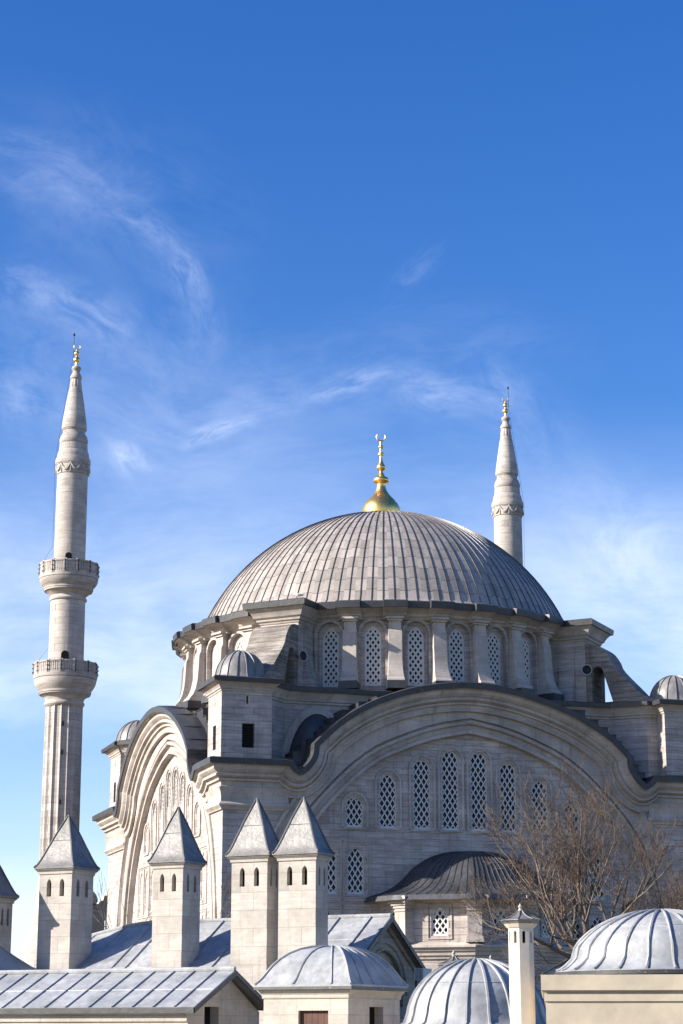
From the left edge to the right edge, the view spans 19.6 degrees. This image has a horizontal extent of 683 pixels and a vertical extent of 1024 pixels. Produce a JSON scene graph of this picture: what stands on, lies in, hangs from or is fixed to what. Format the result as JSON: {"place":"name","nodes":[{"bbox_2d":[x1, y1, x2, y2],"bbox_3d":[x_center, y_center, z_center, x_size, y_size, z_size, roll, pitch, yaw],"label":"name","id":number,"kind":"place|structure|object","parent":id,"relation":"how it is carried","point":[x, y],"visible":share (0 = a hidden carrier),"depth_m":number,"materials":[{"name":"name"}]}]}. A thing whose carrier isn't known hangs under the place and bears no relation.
{"place":"outdoors","nodes":[
{"label":"outdoors","id":0,"kind":"place"},
{"bbox_2d":[93,892,97,903],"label":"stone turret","id":1,"kind":"object","parent":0,"point":[95,899],"visible":0.12,"depth_m":176.59,"materials":[{"name":"grey stone"}]},
{"bbox_2d":[92,894,107,932],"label":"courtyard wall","id":2,"kind":"structure","parent":0,"point":[96,927],"depth_m":174.62,"materials":[{"name":"stone"}]},
{"bbox_2d":[0,966,263,1023],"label":"long building","id":3,"kind":"structure","parent":0,"point":[200,995],"depth_m":51.80,"materials":[{"name":"metal"}]},
{"bbox_2d":[204,1007,209,1023],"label":"window","id":4,"kind":"structure","parent":3,"relation":"in","point":[207,1009],"depth_m":51.19,"materials":[{"name":"black glass"}]},
{"bbox_2d":[76,913,425,1023],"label":"gabled hall","id":5,"kind":"structure","parent":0,"point":[382,935],"depth_m":61.83,"materials":[{"name":"metal"}]},
{"bbox_2d":[33,815,99,969],"bbox_3d":[-8.896,13.678,63.640,1.592,7.838,1.562,-7,-16,26],"label":"chimney","id":6,"kind":"object","parent":5,"relation":"on","point":[66,868],"visible":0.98,"depth_m":63.48,"materials":[{"name":"stone"}]},
{"bbox_2d":[147,806,207,967],"bbox_3d":[-5.145,13.097,61.503,1.423,7.877,1.394,-7,-16,26],"label":"chimney","id":7,"kind":"object","parent":5,"relation":"on","point":[177,861],"visible":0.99,"depth_m":61.41,"materials":[{"name":"stone"}]},
{"bbox_2d":[225,798,278,1023],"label":"chimney","id":8,"kind":"object","parent":5,"relation":"on","point":[254,906],"visible":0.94,"depth_m":58.21,"materials":[{"name":"stone"}]},
{"bbox_2d":[271,797,334,958],"bbox_3d":[-1.116,12.140,57.524,1.569,7.709,1.117,-7,-16,26],"label":"chimney","id":9,"kind":"object","parent":5,"relation":"on","point":[303,853],"visible":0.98,"depth_m":57.54,"materials":[{"name":"stone"}]},
{"bbox_2d":[414,968,431,987],"bbox_3d":[2.483,14.295,60.553,0.312,0.660,0.648,-7,-16,26],"label":"air conditioner","id":10,"kind":"object","parent":5,"relation":"attached to","point":[420,974],"visible":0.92,"depth_m":60.34,"materials":[{"name":"white metal"}]},
{"bbox_2d":[254,945,408,1023],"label":"pavilion","id":11,"kind":"structure","parent":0,"point":[328,984],"depth_m":49.59,"materials":[{"name":"metal"}]},
{"bbox_2d":[369,1007,373,1023],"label":"window","id":12,"kind":"structure","parent":11,"relation":"in","point":[371,1009],"depth_m":50.38,"materials":[{"name":"black glass"}]},
{"bbox_2d":[0,0,682,956],"label":"sky","id":13,"kind":"structure","parent":0,"point":[273,239],"materials":[{"name":"blue"}]},
{"bbox_2d":[92,433,682,993],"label":"mosque","id":14,"kind":"structure","parent":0,"point":[412,703],"depth_m":127.41,"materials":[{"name":"stone"}]},
{"bbox_2d":[17,333,99,967],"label":"minaret","id":15,"kind":"object","parent":14,"relation":"on","point":[65,675],"visible":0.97,"depth_m":158.47,"materials":[{"name":"stone"}]},
{"bbox_2d":[162,787,163,809],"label":"window","id":16,"kind":"structure","parent":14,"relation":"in","point":[163,787],"depth_m":137.98,"materials":[{"name":"white glass"}]},
{"bbox_2d":[168,775,170,806],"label":"window","id":17,"kind":"structure","parent":14,"relation":"in","point":[169,775],"depth_m":136.22,"materials":[{"name":"white glass"}]},
{"bbox_2d":[175,771,176,803],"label":"window","id":18,"kind":"structure","parent":14,"relation":"in","point":[176,771],"depth_m":134.47,"materials":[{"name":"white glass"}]},
{"bbox_2d":[182,776,183,799],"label":"window","id":19,"kind":"structure","parent":14,"relation":"in","point":[183,776],"depth_m":132.55,"materials":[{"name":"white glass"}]},
{"bbox_2d":[236,639,242,649],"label":"window","id":20,"kind":"structure","parent":14,"relation":"in","point":[239,646],"depth_m":132.97,"materials":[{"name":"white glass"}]},
{"bbox_2d":[297,650,307,660],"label":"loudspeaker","id":21,"kind":"object","parent":14,"relation":"attached to","point":[302,656],"visible":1,"depth_m":126.80,"materials":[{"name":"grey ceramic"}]},
{"bbox_2d":[323,628,338,686],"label":"window","id":22,"kind":"structure","parent":14,"relation":"in","point":[331,638],"depth_m":128.95,"materials":[{"name":"white glass"}]},
{"bbox_2d":[328,850,336,893],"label":"window","id":23,"kind":"structure","parent":14,"relation":"in","point":[332,865],"depth_m":121.39,"materials":[{"name":"white glass"}]},
{"bbox_2d":[346,797,362,826],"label":"window","id":24,"kind":"structure","parent":14,"relation":"in","point":[354,806],"depth_m":122.79,"materials":[{"name":"white glass"}]},
{"bbox_2d":[347,847,363,893],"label":"window","id":25,"kind":"structure","parent":14,"relation":"in","point":[355,859],"depth_m":121.88,"materials":[{"name":"white glass"}]},
{"bbox_2d":[365,627,380,685],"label":"window","id":26,"kind":"structure","parent":14,"relation":"in","point":[372,637],"depth_m":128.50,"materials":[{"name":"white glass"}]},
{"bbox_2d":[379,774,395,828],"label":"window","id":27,"kind":"structure","parent":14,"relation":"in","point":[387,783],"depth_m":123.64,"materials":[{"name":"white glass"}]},
{"bbox_2d":[408,627,423,685],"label":"window","id":28,"kind":"structure","parent":14,"relation":"in","point":[415,637],"depth_m":128.62,"materials":[{"name":"white glass"}]},
{"bbox_2d":[413,760,429,829],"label":"window","id":29,"kind":"structure","parent":14,"relation":"in","point":[421,770],"depth_m":124.45,"materials":[{"name":"grey glass"}]},
{"bbox_2d":[442,751,458,830],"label":"window","id":30,"kind":"structure","parent":14,"relation":"in","point":[450,801],"depth_m":125.09,"materials":[{"name":"grey glass"}]},
{"bbox_2d":[449,629,463,681],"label":"window","id":31,"kind":"structure","parent":14,"relation":"in","point":[456,640],"depth_m":129.32,"materials":[{"name":"white glass"}]},
{"bbox_2d":[470,753,487,831],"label":"window","id":32,"kind":"structure","parent":14,"relation":"in","point":[478,760],"depth_m":125.74,"materials":[{"name":"grey glass"}]},
{"bbox_2d":[488,633,499,684],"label":"window","id":33,"kind":"structure","parent":14,"relation":"in","point":[493,642],"depth_m":130.59,"materials":[{"name":"white glass"}]},
{"bbox_2d":[500,764,516,831],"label":"window","id":34,"kind":"structure","parent":14,"relation":"in","point":[507,771],"depth_m":126.26,"materials":[{"name":"white glass"}]},
{"bbox_2d":[522,638,529,683],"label":"window","id":35,"kind":"structure","parent":14,"relation":"in","point":[525,645],"depth_m":132.42,"materials":[{"name":"white glass"}]},
{"bbox_2d":[532,781,547,832],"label":"window","id":36,"kind":"structure","parent":14,"relation":"in","point":[535,794],"depth_m":126.82,"materials":[{"name":"white glass"}]},
{"bbox_2d":[564,855,577,895],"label":"window","id":37,"kind":"structure","parent":14,"relation":"in","point":[571,856],"depth_m":126.23,"materials":[{"name":"grey glass"}]},
{"bbox_2d":[564,804,579,833],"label":"window","id":38,"kind":"structure","parent":14,"relation":"in","point":[574,817],"depth_m":127.22,"materials":[{"name":"grey glass"}]},
{"bbox_2d":[571,916,580,941],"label":"window","id":39,"kind":"structure","parent":14,"relation":"in","point":[578,927],"depth_m":125.52,"materials":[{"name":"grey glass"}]},
{"bbox_2d":[581,664,591,674],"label":"loudspeaker","id":40,"kind":"object","parent":14,"relation":"attached to","point":[586,669],"visible":1,"depth_m":133.04,"materials":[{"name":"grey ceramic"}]},
{"bbox_2d":[589,855,604,899],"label":"window","id":41,"kind":"structure","parent":14,"relation":"in","point":[598,860],"depth_m":126.74,"materials":[{"name":"grey glass"}]},
{"bbox_2d":[591,917,602,928],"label":"window","id":42,"kind":"structure","parent":14,"relation":"in","point":[597,920],"depth_m":126.07,"materials":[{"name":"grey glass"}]},
{"bbox_2d":[437,950,459,966],"bbox_3d":[3.650,19.379,63.150,1.018,10.561,1.017,3,-15,-10],"label":"slender chimney","id":43,"kind":"object","parent":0,"point":[453,957],"visible":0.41,"depth_m":64.30,"materials":[{"name":"white paint"}]},
{"bbox_2d":[491,387,524,566],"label":"minaret","id":44,"kind":"object","parent":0,"point":[507,514],"visible":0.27,"depth_m":178.15,"materials":[{"name":"stone"}]},
{"bbox_2d":[541,909,682,1023],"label":"cream building","id":45,"kind":"structure","parent":0,"point":[626,968],"depth_m":40.86,"materials":[{"name":"beige stone"}]},
{"label":"ground","id":46,"kind":"structure","parent":0,"visible":0},
{"bbox_2d":[0,946,37,969],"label":"corner building","id":47,"kind":"structure","parent":46,"relation":"on","point":[9,960],"depth_m":62.47,"materials":[{"name":"metal"}]},
{"bbox_2d":[0,865,19,952],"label":"chimney","id":48,"kind":"object","parent":47,"relation":"on","point":[9,896],"visible":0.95,"depth_m":63.32,"materials":[{"name":"stone"}]},
{"bbox_2d":[92,871,151,928],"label":"bare shrub","id":49,"kind":"object","parent":46,"relation":"on","point":[107,903],"visible":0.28,"depth_m":86.91,"materials":[{"name":"brown plant"}]},
{"bbox_2d":[200,873,231,918],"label":"bare shrub","id":50,"kind":"object","parent":46,"relation":"on","point":[228,891],"visible":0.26,"depth_m":86.45,"materials":[{"name":"brown plant"}]},
{"bbox_2d":[401,958,545,1023],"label":"domed room","id":51,"kind":"object","parent":46,"relation":"on","point":[470,991],"visible":0.86,"depth_m":55.81,"materials":[{"name":"metal"}]},
{"bbox_2d":[501,903,539,1023],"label":"slender chimney","id":52,"kind":"object","parent":46,"relation":"on","point":[520,924],"visible":1,"depth_m":46.60,"materials":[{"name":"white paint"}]},
{"bbox_2d":[444,746,682,983],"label":"bare tree","id":53,"kind":"object","parent":46,"relation":"on","point":[578,874],"visible":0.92,"depth_m":90.53,"materials":[{"name":"brown plant"}]},
{"bbox_2d":[607,858,682,911],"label":"bare tree","id":54,"kind":"object","parent":46,"relation":"on","point":[678,905],"visible":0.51,"depth_m":95.76,"materials":[{"name":"brown plant"}]}
]}

